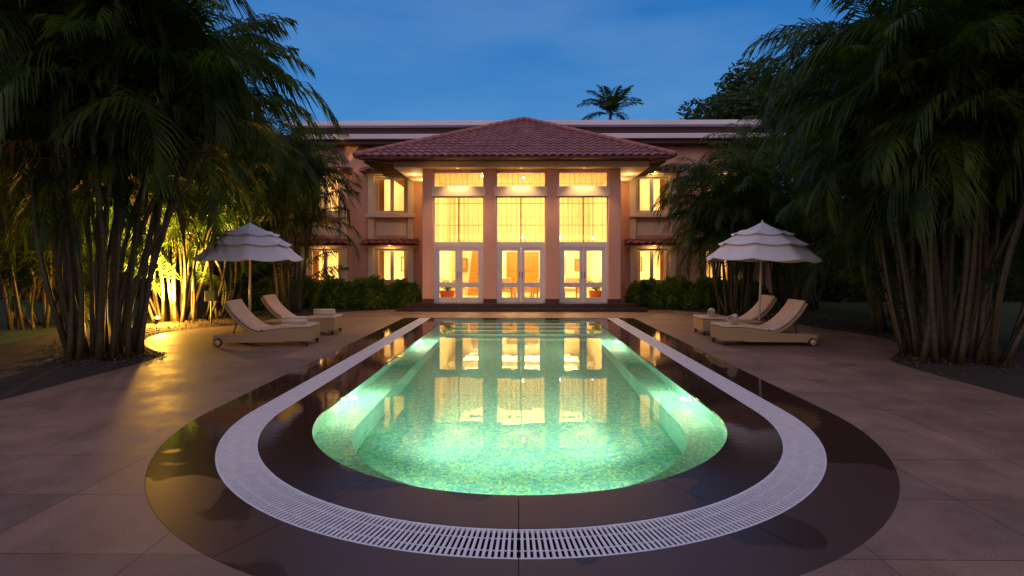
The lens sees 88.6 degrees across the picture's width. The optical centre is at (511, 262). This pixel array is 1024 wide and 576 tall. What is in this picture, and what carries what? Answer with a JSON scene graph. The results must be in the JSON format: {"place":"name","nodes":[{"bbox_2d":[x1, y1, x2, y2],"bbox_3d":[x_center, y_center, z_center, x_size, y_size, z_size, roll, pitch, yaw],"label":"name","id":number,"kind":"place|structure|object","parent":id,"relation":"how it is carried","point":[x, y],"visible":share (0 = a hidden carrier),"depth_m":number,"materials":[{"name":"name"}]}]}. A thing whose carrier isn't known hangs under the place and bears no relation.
{"place":"outdoors","nodes":[
{"label":"outdoors","id":0,"kind":"place"},
{"bbox_2d":[262,319,281,325],"bbox_3d":[-5.395,1.542,12.220,0.660,0.415,0.480,0,0,1],"label":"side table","id":1,"kind":"object","parent":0,"point":[273,322],"visible":0.26,"depth_m":12.02,"materials":[{"name":"wicker"}]},
{"bbox_2d":[22,0,914,219],"label":"sky","id":2,"kind":"structure","parent":0,"point":[370,60],"materials":[{"name":"blue"}]},
{"bbox_2d":[0,308,1023,575],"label":"pool deck","id":3,"kind":"structure","parent":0,"point":[76,456],"depth_m":5.20,"materials":[{"name":"stone"}]},
{"bbox_2d":[193,221,303,310],"bbox_3d":[-6.213,0.372,12.430,2.185,2.755,2.185,0,0,0],"label":"sunshade","id":4,"kind":"object","parent":3,"relation":"on","point":[251,241],"visible":0.85,"depth_m":11.84,"materials":[{"name":"fabric"}]},
{"bbox_2d":[213,299,319,346],"bbox_3d":[-5.252,1.272,11.298,2.010,0.956,0.792,0,0,0],"label":"sun lounger","id":5,"kind":"object","parent":3,"relation":"on","point":[256,330],"visible":0.99,"depth_m":10.97,"materials":[{"name":"wicker"}]},
{"bbox_2d":[281,316,307,323],"bbox_3d":[-4.639,1.215,11.183,0.500,0.152,0.144,0,0,-10],"label":"rolled towel","id":6,"kind":"object","parent":5,"relation":"on","point":[292,319],"visible":1,"depth_m":11.13,"materials":[{"name":"fabric"}]},
{"bbox_2d":[260,294,342,334],"bbox_3d":[-5.329,1.272,13.099,2.010,0.956,0.792,0,0,0],"label":"sun lounger","id":7,"kind":"object","parent":3,"relation":"on","point":[275,307],"visible":0.4,"depth_m":12.81,"materials":[{"name":"fabric"}]},
{"bbox_2d":[313,309,335,314],"bbox_3d":[-4.655,1.215,13.014,0.500,0.152,0.144,0,0,-2],"label":"rolled towel","id":8,"kind":"object","parent":7,"relation":"on","point":[324,311],"visible":1,"depth_m":12.96,"materials":[{"name":"fabric"}]},
{"bbox_2d":[395,318,429,331],"bbox_3d":[-2.785,1.762,14.995,0.350,0.020,3.479,0,0,1],"label":"drain grating","id":9,"kind":"object","parent":3,"relation":"on","point":[412,325],"visible":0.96,"depth_m":14.70,"materials":[{"name":"white plastic"}]},
{"bbox_2d":[444,318,592,319],"bbox_3d":[0.208,1.770,16.399,4.594,0.040,0.600,0,0,1],"label":"coping","id":10,"kind":"object","parent":3,"relation":"on","point":[518,319],"visible":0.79,"depth_m":16.22,"materials":[{"name":"stone"}]},
{"bbox_2d":[607,318,643,332],"bbox_3d":[3.165,1.762,14.919,0.350,0.020,3.479,0,0,1],"label":"drain grating","id":11,"kind":"object","parent":3,"relation":"on","point":[625,326],"visible":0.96,"depth_m":14.69,"materials":[{"name":"white plastic"}]},
{"bbox_2d":[693,294,785,335],"bbox_3d":[5.580,1.272,12.930,2.010,0.956,0.792,0,0,1],"label":"sun lounger","id":12,"kind":"object","parent":3,"relation":"on","point":[703,322],"visible":0.37,"depth_m":12.71,"materials":[{"name":"fabric"}]},
{"bbox_2d":[708,308,714,315],"bbox_3d":[4.880,1.204,12.840,0.161,0.169,0.420,0,0,22],"label":"rolled towel","id":13,"kind":"object","parent":12,"relation":"on","point":[710,310],"visible":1,"depth_m":12.72,"materials":[{"name":"fabric"}]},
{"bbox_2d":[725,320,761,324],"bbox_3d":[5.355,1.542,12.133,0.660,0.415,0.480,0,0,1],"label":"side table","id":14,"kind":"object","parent":3,"relation":"on","point":[754,322],"visible":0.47,"depth_m":11.94,"materials":[{"name":"wicker"}]},
{"bbox_2d":[706,220,822,320],"bbox_3d":[5.813,0.377,12.227,2.300,2.762,2.300,0,0,11],"label":"sunshade","id":15,"kind":"object","parent":3,"relation":"on","point":[761,241],"visible":0.9,"depth_m":11.60,"materials":[{"name":"fabric"}]},
{"bbox_2d":[711,299,817,345],"bbox_3d":[5.420,1.272,11.352,2.010,0.956,0.792,0,0,0],"label":"sun lounger","id":16,"kind":"object","parent":3,"relation":"on","point":[789,313],"visible":1,"depth_m":11.04,"materials":[{"name":"fabric"}]},
{"bbox_2d":[727,314,737,323],"bbox_3d":[4.740,1.198,11.242,0.170,0.178,0.440,0,0,31],"label":"rolled towel","id":17,"kind":"object","parent":16,"relation":"on","point":[732,318],"visible":1,"depth_m":11.11,"materials":[{"name":"fabric"}]},
{"bbox_2d":[0,298,1023,344],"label":"lawn","id":18,"kind":"structure","parent":0,"point":[1010,310],"depth_m":18.51,"materials":[{"name":"green plant"}]},
{"bbox_2d":[6,183,76,301],"bbox_3d":[-21.008,-4.391,24.188,10.482,12.707,11.093,0,0,1],"label":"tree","id":19,"kind":"object","parent":18,"relation":"on","point":[35,299],"depth_m":23.94,"materials":[{"name":"green plant"}]},
{"bbox_2d":[0,90,164,329],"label":"palm clump","id":20,"kind":"object","parent":18,"relation":"on","point":[11,261],"visible":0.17,"depth_m":14.01,"materials":[{"name":"green plant"}]},
{"bbox_2d":[0,192,272,298],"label":"hedge","id":21,"kind":"object","parent":18,"relation":"on","point":[258,277],"visible":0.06,"depth_m":25.95,"materials":[{"name":"green plant"}]},
{"bbox_2d":[0,308,365,399],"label":"planting bed","id":22,"kind":"object","parent":18,"relation":"on","point":[24,377],"visible":0.5,"depth_m":9.14,"materials":[{"name":"soil"}]},
{"bbox_2d":[0,0,95,257],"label":"palm clump","id":23,"kind":"object","parent":22,"relation":"on","point":[25,240],"visible":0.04,"depth_m":11.68,"materials":[{"name":"green plant"}]},
{"bbox_2d":[153,316,160,324],"bbox_3d":[-9.826,1.636,14.490,0.169,0.328,0.216,0,0,1],"label":"garden spotlight","id":24,"kind":"object","parent":22,"relation":"on","point":[157,319],"visible":0.86,"depth_m":14.45,"materials":[{"name":"metal"}]},
{"bbox_2d":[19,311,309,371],"bbox_3d":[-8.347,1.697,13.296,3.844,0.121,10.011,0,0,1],"label":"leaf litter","id":25,"kind":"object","parent":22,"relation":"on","point":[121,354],"visible":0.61,"depth_m":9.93,"materials":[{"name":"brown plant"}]},
{"bbox_2d":[0,0,343,360],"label":"palm clump","id":26,"kind":"object","parent":22,"relation":"on","point":[157,88],"visible":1,"depth_m":8.82,"materials":[{"name":"green plant"}]},
{"bbox_2d":[74,131,295,322],"bbox_3d":[-9.732,-1.680,15.633,5.876,7.008,6.006,0,0,-41],"label":"palm clump","id":27,"kind":"object","parent":22,"relation":"on","point":[184,301],"visible":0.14,"depth_m":15.48,"materials":[{"name":"green plant"}]},
{"bbox_2d":[205,290,217,324],"bbox_3d":[-8.434,1.310,14.708,0.300,1.080,0.160,0,0,1],"label":"green box","id":28,"kind":"object","parent":22,"relation":"on","point":[211,295],"visible":0.93,"depth_m":14.63,"materials":[{"name":"metal"}]},
{"bbox_2d":[161,155,286,317],"bbox_3d":[-9.474,-1.044,16.623,4.156,5.732,4.220,0,0,-12],"label":"palm clump","id":29,"kind":"object","parent":22,"relation":"on","point":[231,286],"visible":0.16,"depth_m":16.66,"materials":[{"name":"green plant"}]},
{"bbox_2d":[223,111,364,312],"bbox_3d":[-7.595,-1.489,17.699,5.267,6.606,5.733,0,0,1],"label":"palm clump","id":30,"kind":"object","parent":22,"relation":"on","point":[320,169],"visible":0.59,"depth_m":17.50,"materials":[{"name":"green plant"}]},
{"bbox_2d":[306,274,355,308],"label":"shrub","id":31,"kind":"object","parent":22,"relation":"on","point":[334,292],"visible":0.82,"depth_m":19.66,"materials":[{"name":"green plant"}]},
{"bbox_2d":[129,109,313,309],"bbox_3d":[-11.418,-2.227,20.703,6.991,8.082,7.138,0,0,1],"label":"palm clump","id":32,"kind":"object","parent":18,"relation":"on","point":[227,262],"visible":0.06,"depth_m":20.61,"materials":[{"name":"green plant"}]},
{"bbox_2d":[235,276,280,309],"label":"shrub","id":33,"kind":"object","parent":18,"relation":"on","point":[261,288],"visible":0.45,"depth_m":19.97,"materials":[{"name":"green plant"}]},
{"bbox_2d":[279,275,325,309],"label":"shrub","id":34,"kind":"object","parent":18,"relation":"on","point":[304,304],"visible":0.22,"depth_m":19.91,"materials":[{"name":"green plant"}]},
{"bbox_2d":[344,273,395,309],"bbox_3d":[-5.492,1.182,20.307,2.184,1.573,1.966,0,0,1],"label":"shrub","id":35,"kind":"object","parent":18,"relation":"on","point":[366,294],"visible":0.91,"depth_m":19.71,"materials":[{"name":"green plant"}]},
{"bbox_2d":[380,277,421,309],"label":"shrub","id":36,"kind":"object","parent":18,"relation":"on","point":[400,293],"visible":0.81,"depth_m":19.91,"materials":[{"name":"green plant"}]},
{"bbox_2d":[273,117,784,311],"bbox_3d":[0.449,-2.435,25.881,22.800,8.370,15.430,0,0,1],"label":"villa","id":37,"kind":"object","parent":18,"relation":"on","point":[479,210],"visible":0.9,"depth_m":20.35,"materials":[{"name":"beige paint"}]},
{"bbox_2d":[310,178,339,211],"bbox_3d":[-8.137,-2.980,23.056,1.520,1.760,0.382,0,0,1],"label":"window","id":38,"kind":"structure","parent":37,"relation":"in","point":[329,178],"depth_m":22.92,"materials":[{"name":"white paint"}]},
{"bbox_2d":[310,249,339,280],"bbox_3d":[-8.137,0.080,23.056,1.520,1.640,0.382,0,0,1],"label":"window","id":39,"kind":"structure","parent":37,"relation":"in","point":[314,267],"depth_m":22.93,"materials":[{"name":"white paint"}]},
{"bbox_2d":[377,178,405,211],"bbox_3d":[-5.228,-2.980,23.019,1.520,1.760,0.382,0,0,1],"label":"window","id":40,"kind":"structure","parent":37,"relation":"in","point":[380,181],"depth_m":22.84,"materials":[{"name":"white paint"}]},
{"bbox_2d":[377,249,406,280],"bbox_3d":[-5.228,0.080,23.019,1.520,1.640,0.382,0,0,1],"label":"window","id":41,"kind":"structure","parent":37,"relation":"in","point":[380,252],"depth_m":22.83,"materials":[{"name":"white paint"}]},
{"bbox_2d":[436,247,458,301],"bbox_3d":[-2.414,0.435,19.587,0.850,2.085,0.110,0,0,1],"label":"door","id":42,"kind":"structure","parent":37,"relation":"in","point":[439,284],"depth_m":19.59,"materials":[{"name":"white paint"}]},
{"bbox_2d":[440,277,467,296],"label":"potted plant","id":43,"kind":"object","parent":37,"relation":"on","point":[447,292],"visible":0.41,"depth_m":20.45,"materials":[{"name":"green plant"}]},
{"bbox_2d":[434,172,483,186],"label":"window","id":44,"kind":"structure","parent":37,"relation":"in","point":[448,180],"depth_m":20.32,"materials":[{"name":"glass"}]},
{"bbox_2d":[434,197,483,242],"bbox_3d":[-1.981,-1.635,19.982,1.970,1.930,0.799,0,0,1],"label":"window","id":45,"kind":"structure","parent":37,"relation":"in","point":[465,215],"depth_m":20.33,"materials":[{"name":"yellow glass"}]},
{"bbox_2d":[459,247,481,302],"bbox_3d":[-1.558,0.435,19.606,0.850,2.085,0.050,0,0,1],"label":"door","id":46,"kind":"structure","parent":37,"relation":"in","point":[462,284],"depth_m":19.58,"materials":[{"name":"white paint"}]},
{"bbox_2d":[502,278,516,296],"bbox_3d":[-0.272,1.050,22.096,0.800,0.860,0.620,0,0,18],"label":"armchair","id":47,"kind":"object","parent":37,"relation":"on","point":[512,290],"visible":0.3,"depth_m":21.78,"materials":[{"name":"fabric"}]},
{"bbox_2d":[499,247,520,302],"bbox_3d":[-0.084,0.435,19.558,0.830,2.085,0.110,0,0,1],"label":"door","id":48,"kind":"structure","parent":37,"relation":"in","point":[517,284],"depth_m":19.56,"materials":[{"name":"white paint"}]},
{"bbox_2d":[496,172,544,186],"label":"window","id":49,"kind":"structure","parent":37,"relation":"in","point":[502,180],"depth_m":20.29,"materials":[{"name":"glass"}]},
{"bbox_2d":[496,197,544,242],"bbox_3d":[0.339,-1.635,19.953,1.930,1.930,0.799,0,0,1],"label":"window","id":50,"kind":"structure","parent":37,"relation":"in","point":[530,224],"depth_m":20.30,"materials":[{"name":"yellow glass"}]},
{"bbox_2d":[507,252,537,291],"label":"wall","id":51,"kind":"structure","parent":37,"relation":"in","point":[531,258],"depth_m":26.48,"materials":[{"name":"orange paint"}]},
{"bbox_2d":[521,247,542,302],"bbox_3d":[0.752,0.435,19.547,0.830,2.085,0.110,0,0,1],"label":"door","id":52,"kind":"structure","parent":37,"relation":"in","point":[524,284],"depth_m":19.55,"materials":[{"name":"white paint"}]},
{"bbox_2d":[530,278,539,296],"bbox_3d":[1.236,1.050,22.077,0.800,0.860,0.620,0,0,-28],"label":"armchair","id":53,"kind":"object","parent":37,"relation":"on","point":[534,290],"visible":0.37,"depth_m":21.75,"materials":[{"name":"fabric"}]},
{"bbox_2d":[564,277,578,296],"bbox_3d":[2.487,1.050,22.279,0.800,0.860,0.620,0,0,24],"label":"armchair","id":54,"kind":"object","parent":37,"relation":"on","point":[572,279],"visible":0.45,"depth_m":22.20,"materials":[{"name":"fabric"}]},
{"bbox_2d":[561,247,582,302],"bbox_3d":[2.233,0.435,19.558,0.825,2.085,0.050,0,0,1],"label":"door","id":55,"kind":"structure","parent":37,"relation":"in","point":[579,284],"depth_m":19.53,"materials":[{"name":"white paint"}]},
{"bbox_2d":[559,172,607,185],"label":"window","id":56,"kind":"structure","parent":37,"relation":"in","point":[576,179],"depth_m":20.27,"materials":[{"name":"glass"}]},
{"bbox_2d":[559,197,607,242],"bbox_3d":[2.654,-1.635,19.923,1.920,1.930,0.799,0,0,1],"label":"window","id":57,"kind":"structure","parent":37,"relation":"in","point":[589,206],"depth_m":20.26,"materials":[{"name":"yellow glass"}]},
{"bbox_2d":[578,276,601,296],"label":"potted plant","id":58,"kind":"object","parent":37,"relation":"on","point":[595,292],"visible":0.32,"depth_m":20.35,"materials":[{"name":"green plant"}]},
{"bbox_2d":[583,247,604,302],"bbox_3d":[3.064,0.435,19.518,0.825,2.085,0.110,0,0,1],"label":"door","id":59,"kind":"structure","parent":37,"relation":"in","point":[586,284],"depth_m":19.52,"materials":[{"name":"white paint"}]},
{"bbox_2d":[637,177,666,211],"bbox_3d":[6.051,-2.980,22.876,1.520,1.760,0.382,0,0,1],"label":"window","id":60,"kind":"structure","parent":37,"relation":"in","point":[662,179],"depth_m":22.69,"materials":[{"name":"white paint"}]},
{"bbox_2d":[637,249,666,280],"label":"window","id":61,"kind":"structure","parent":37,"relation":"in","point":[663,264],"depth_m":22.69,"materials":[{"name":"white paint"}]},
{"bbox_2d":[705,249,727,280],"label":"window","id":62,"kind":"structure","parent":37,"relation":"in","point":[708,249],"depth_m":23.00,"materials":[{"name":"white paint"}]},
{"bbox_2d":[576,85,643,119],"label":"coconut palm","id":63,"kind":"object","parent":18,"relation":"on","point":[610,103],"visible":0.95,"depth_m":43.28,"materials":[{"name":"green plant"}]},
{"bbox_2d":[623,276,665,309],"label":"shrub","id":64,"kind":"object","parent":18,"relation":"on","point":[643,293],"visible":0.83,"depth_m":19.93,"materials":[{"name":"green plant"}]},
{"bbox_2d":[656,274,704,310],"bbox_3d":[6.381,1.192,20.222,2.142,1.584,2.025,0,0,1],"label":"shrub","id":65,"kind":"object","parent":18,"relation":"on","point":[675,298],"visible":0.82,"depth_m":19.61,"materials":[{"name":"green plant"}]},
{"bbox_2d":[676,81,776,132],"bbox_3d":[12.715,-4.607,32.691,6.216,13.132,7.960,0,0,17],"label":"tree","id":66,"kind":"object","parent":18,"relation":"on","point":[738,106],"visible":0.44,"depth_m":30.13,"materials":[{"name":"green plant"}]},
{"bbox_2d":[696,114,856,310],"bbox_3d":[11.077,-2.107,20.611,7.221,7.858,7.677,0,0,1],"label":"palm clump","id":67,"kind":"object","parent":18,"relation":"on","point":[784,298],"visible":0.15,"depth_m":20.08,"materials":[{"name":"green plant"}]},
{"bbox_2d":[706,16,869,167],"bbox_3d":[19.379,-5.754,31.789,11.626,15.426,14.989,0,0,-14],"label":"tree","id":68,"kind":"object","parent":18,"relation":"on","point":[741,78],"visible":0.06,"depth_m":33.30,"materials":[{"name":"green plant"}]},
{"bbox_2d":[780,89,827,136],"bbox_3d":[20.024,-4.938,25.651,8.573,13.797,11.804,0,0,-25],"label":"tree","id":69,"kind":"object","parent":18,"relation":"on","point":[795,115],"depth_m":28.09,"materials":[{"name":"green plant"}]},
{"bbox_2d":[677,308,1023,398],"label":"planting bed","id":70,"kind":"object","parent":18,"relation":"on","point":[1008,382],"visible":0.44,"depth_m":8.75,"materials":[{"name":"soil"}]},
{"bbox_2d":[690,276,740,308],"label":"shrub","id":71,"kind":"object","parent":70,"relation":"on","point":[709,300],"visible":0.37,"depth_m":19.58,"materials":[{"name":"green plant"}]},
{"bbox_2d":[649,140,826,316],"bbox_3d":[7.412,-1.179,17.728,5.700,6.006,5.864,0,0,36],"label":"palm clump","id":72,"kind":"object","parent":70,"relation":"on","point":[728,205],"visible":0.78,"depth_m":16.89,"materials":[{"name":"green plant"}]},
{"bbox_2d":[737,278,776,309],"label":"shrub","id":73,"kind":"object","parent":70,"relation":"on","point":[755,296],"visible":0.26,"depth_m":19.76,"materials":[{"name":"green plant"}]},
{"bbox_2d":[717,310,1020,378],"bbox_3d":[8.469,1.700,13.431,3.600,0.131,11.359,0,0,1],"label":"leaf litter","id":74,"kind":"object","parent":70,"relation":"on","point":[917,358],"visible":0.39,"depth_m":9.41,"materials":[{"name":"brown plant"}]},
{"bbox_2d":[741,0,1023,365],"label":"palm clump","id":75,"kind":"object","parent":70,"relation":"on","point":[944,121],"visible":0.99,"depth_m":8.87,"materials":[{"name":"green plant"}]},
{"bbox_2d":[759,7,1023,334],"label":"palm clump","id":76,"kind":"object","parent":70,"relation":"on","point":[878,324],"visible":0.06,"depth_m":12.94,"materials":[{"name":"green plant"}]},
{"bbox_2d":[798,91,1023,318],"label":"palm clump","id":77,"kind":"object","parent":18,"relation":"on","point":[955,294],"visible":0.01,"depth_m":16.59,"materials":[{"name":"green plant"}]},
{"bbox_2d":[937,74,1023,284],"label":"palm clump","id":78,"kind":"object","parent":18,"relation":"on","point":[1022,266],"visible":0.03,"depth_m":10.24,"materials":[{"name":"green plant"}]},
{"bbox_2d":[317,320,710,500],"bbox_3d":[0.128,2.402,10.024,4.600,1.300,12.150,0,0,1],"label":"pool basin","id":79,"kind":"object","parent":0,"point":[443,320],"visible":0.12,"depth_m":8.23,"materials":[{"name":"tile"}]},
{"bbox_2d":[312,320,726,494],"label":"pool water","id":80,"kind":"structure","parent":79,"relation":"in","point":[522,407],"depth_m":5.98,"materials":[{"name":"green liquid"}]},
{"bbox_2d":[264,472,777,550],"bbox_3d":[0.128,1.853,10.076,5.592,0.115,13.246,0,0,1],"label":"stone bedding","id":81,"kind":"object","parent":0,"point":[519,542],"visible":0.06,"depth_m":3.52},
{"bbox_2d":[258,318,782,534],"bbox_3d":[0.128,1.770,10.075,5.592,0.040,13.243,0,0,1],"label":"pool coping","id":82,"kind":"object","parent":81,"relation":"on","point":[748,455],"visible":0.93,"depth_m":4.22,"materials":[{"name":"stone"}]},
{"bbox_2d":[519,411,826,558],"bbox_3d":[1.871,1.762,4.412,4.449,0.020,1.168,0,0,-44],"label":"drain grating","id":83,"kind":"object","parent":82,"relation":"on","point":[803,449],"visible":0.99,"depth_m":3.67,"materials":[{"name":"white plastic"}]},
{"bbox_2d":[221,445,822,566],"bbox_3d":[0.126,1.907,9.898,6.306,0.015,13.603,0,0,1],"label":"drain channel","id":84,"kind":"object","parent":81,"relation":"on","point":[518,556],"visible":0.03,"depth_m":3.60,"materials":[{"name":"stone"}]},
{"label":"stone bedding","id":85,"kind":"structure","parent":84,"relation":"on","visible":0},
{"bbox_2d":[145,318,898,575],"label":"stone band","id":86,"kind":"object","parent":85,"relation":"on","point":[848,504],"visible":0.85,"depth_m":3.51,"materials":[{"name":"stone"}]},
{"bbox_2d":[257,357,367,408],"bbox_3d":[-2.873,1.762,8.029,0.350,0.020,3.479,0,0,1],"label":"drain grating","id":87,"kind":"object","parent":86,"relation":"on","point":[287,399],"visible":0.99,"depth_m":7.51,"materials":[{"name":"white plastic"}]},
{"bbox_2d":[215,409,517,558],"bbox_3d":[-1.758,1.762,4.458,1.168,0.020,4.449,0,0,-44],"label":"drain grating","id":88,"kind":"object","parent":86,"relation":"on","point":[237,449],"visible":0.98,"depth_m":3.71,"materials":[{"name":"white plastic"}]},
{"bbox_2d":[350,332,407,356],"bbox_3d":[-2.829,1.762,11.512,0.350,0.020,3.479,0,0,1],"label":"drain grating","id":89,"kind":"object","parent":86,"relation":"on","point":[370,350],"visible":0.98,"depth_m":11.14,"materials":[{"name":"white plastic"}]},
{"bbox_2d":[631,333,688,357],"bbox_3d":[3.121,1.762,11.436,0.350,0.020,3.479,0,0,1],"label":"drain grating","id":90,"kind":"object","parent":86,"relation":"on","point":[668,351],"visible":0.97,"depth_m":11.00,"materials":[{"name":"white plastic"}]},
{"bbox_2d":[671,358,783,410],"bbox_3d":[3.076,1.762,7.953,0.350,0.020,3.479,0,0,1],"label":"drain grating","id":91,"kind":"object","parent":86,"relation":"on","point":[751,400],"visible":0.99,"depth_m":7.39,"materials":[{"name":"white plastic"}]}
]}

